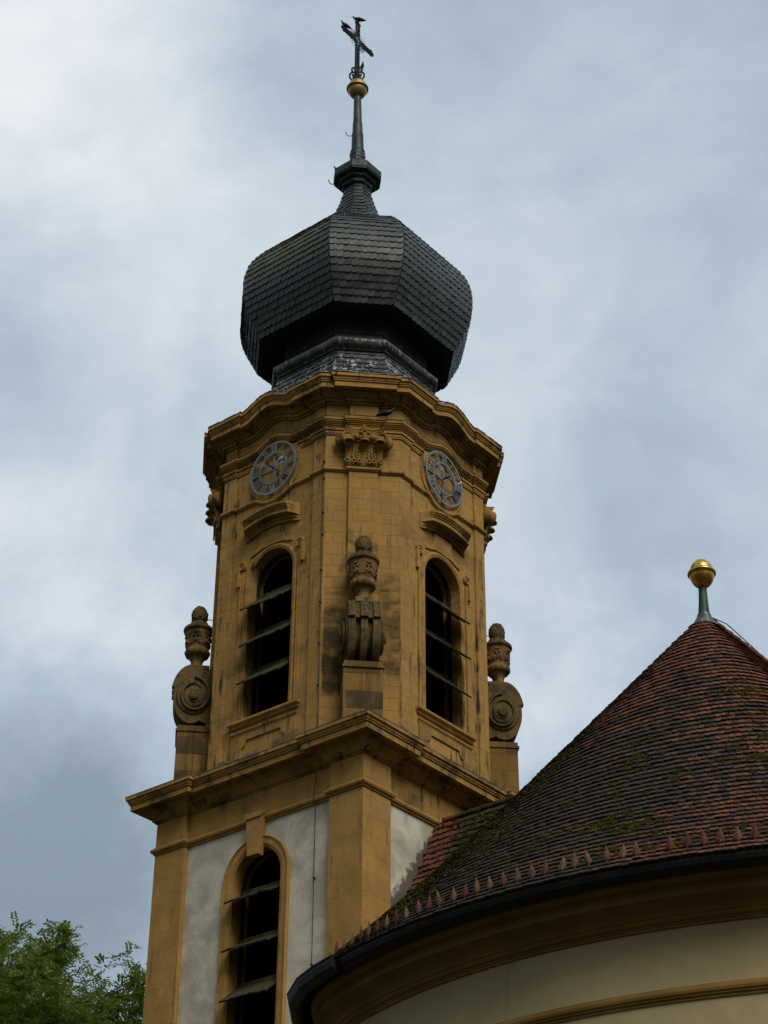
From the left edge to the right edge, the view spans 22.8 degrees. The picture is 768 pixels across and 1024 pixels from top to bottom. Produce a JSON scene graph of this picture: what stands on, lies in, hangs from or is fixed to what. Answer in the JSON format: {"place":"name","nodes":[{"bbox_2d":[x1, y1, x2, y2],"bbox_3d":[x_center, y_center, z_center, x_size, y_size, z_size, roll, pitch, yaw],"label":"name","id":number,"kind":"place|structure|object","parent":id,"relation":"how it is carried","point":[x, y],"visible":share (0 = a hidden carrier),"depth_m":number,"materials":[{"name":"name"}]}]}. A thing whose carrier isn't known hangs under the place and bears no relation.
{"place":"outdoors","nodes":[
{"label":"outdoors","id":0,"kind":"place"},
{"bbox_2d":[0,0,767,1020],"label":"sky","id":1,"kind":"structure","parent":0,"point":[594,173],"materials":[{"name":"grey"}]},
{"bbox_2d":[287,559,767,1023],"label":"choir building","id":2,"kind":"structure","parent":0,"point":[608,864],"depth_m":32.07,"materials":[{"name":"beige paint"}]},
{"label":"ground","id":3,"kind":"structure","parent":0,"visible":0},
{"bbox_2d":[0,911,143,1023],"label":"locust tree","id":4,"kind":"object","parent":3,"relation":"on","point":[33,990],"visible":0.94,"depth_m":57.73,"materials":[{"name":"green plant"}]},
{"bbox_2d":[2,941,146,1023],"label":"locust tree","id":5,"kind":"object","parent":3,"relation":"on","point":[136,978],"visible":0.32,"depth_m":58.81,"materials":[{"name":"green plant"}]},
{"bbox_2d":[125,78,523,1023],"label":"church tower","id":6,"kind":"structure","parent":3,"relation":"on","point":[363,310],"depth_m":43.71,"materials":[{"name":"yellow stone"}]},
{"bbox_2d":[184,606,211,664],"bbox_3d":[-4.435,3.045,45.460,0.730,1.800,0.730,4,-33,-5],"label":"stone urn","id":7,"kind":"object","parent":6,"relation":"on","point":[198,632],"visible":0.99,"depth_m":45.23,"materials":[{"name":"beige stone"}]},
{"bbox_2d":[250,440,297,495],"bbox_3d":[-2.691,-1.076,45.836,1.471,1.476,0.310,-24,-40,32],"label":"tower clock","id":8,"kind":"object","parent":6,"relation":"attached to","point":[274,466],"visible":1,"depth_m":45.83,"materials":[{"name":"metal"}]},
{"bbox_2d":[298,374,326,965],"bbox_3d":[-1.604,9.114,37.835,0.235,29.244,0.555,-24,-40,32],"label":"lightning conductor","id":9,"kind":"object","parent":6,"relation":"attached to","point":[324,435],"visible":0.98,"depth_m":41.70,"materials":[{"name":"black metal"}]},
{"bbox_2d":[344,183,357,217],"bbox_3d":[-0.911,-7.889,50.990,0.109,5.004,2.744,-3,-33,5],"label":"dome cable","id":10,"kind":"object","parent":6,"relation":"hanging from","point":[354,199],"visible":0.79,"depth_m":52.81,"materials":[{"name":"grey metal"}]},
{"bbox_2d":[341,20,373,80],"bbox_3d":[-0.790,-13.677,56.774,0.412,2.765,1.521,-24,-40,32],"label":"iron cross","id":11,"kind":"object","parent":6,"relation":"on","point":[360,45],"visible":0.99,"depth_m":56.82,"materials":[{"name":"metal"}]},
{"bbox_2d":[340,20,351,28],"bbox_3d":[-1.139,-14.536,56.786,0.363,0.299,0.132,4,-33,-6],"label":"perched bird","id":12,"kind":"object","parent":11,"relation":"on","point":[346,25],"visible":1,"depth_m":56.73},
{"bbox_2d":[352,16,365,21],"bbox_3d":[-0.767,-14.909,57.572,0.450,0.289,0.147,-8,-34,13],"label":"perched bird","id":13,"kind":"object","parent":11,"relation":"on","point":[359,19],"visible":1,"depth_m":57.51},
{"bbox_2d":[347,535,379,602],"bbox_3d":[-0.464,1.315,42.756,0.730,1.800,0.730,4,-33,-5],"label":"stone urn","id":14,"kind":"object","parent":6,"relation":"on","point":[363,562],"visible":1,"depth_m":42.52,"materials":[{"name":"beige stone"}]},
{"bbox_2d":[375,408,395,417],"bbox_3d":[0.049,-2.364,45.460,0.507,0.272,0.155,-1,-33,2],"label":"perched bird","id":15,"kind":"object","parent":6,"relation":"on","point":[386,413],"visible":1,"depth_m":45.41},
{"bbox_2d":[424,450,462,507],"bbox_3d":[1.487,-0.815,46.194,0.310,1.476,1.471,-24,-40,32],"label":"tower clock","id":16,"kind":"object","parent":6,"relation":"attached to","point":[443,462],"visible":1,"depth_m":46.15,"materials":[{"name":"metal"}]},
{"bbox_2d":[487,623,511,681],"bbox_3d":[2.745,3.494,46.075,0.730,1.800,0.730,4,-33,-5],"label":"stone urn","id":17,"kind":"object","parent":6,"relation":"on","point":[499,648],"visible":0.94,"depth_m":45.84,"materials":[{"name":"beige stone"}]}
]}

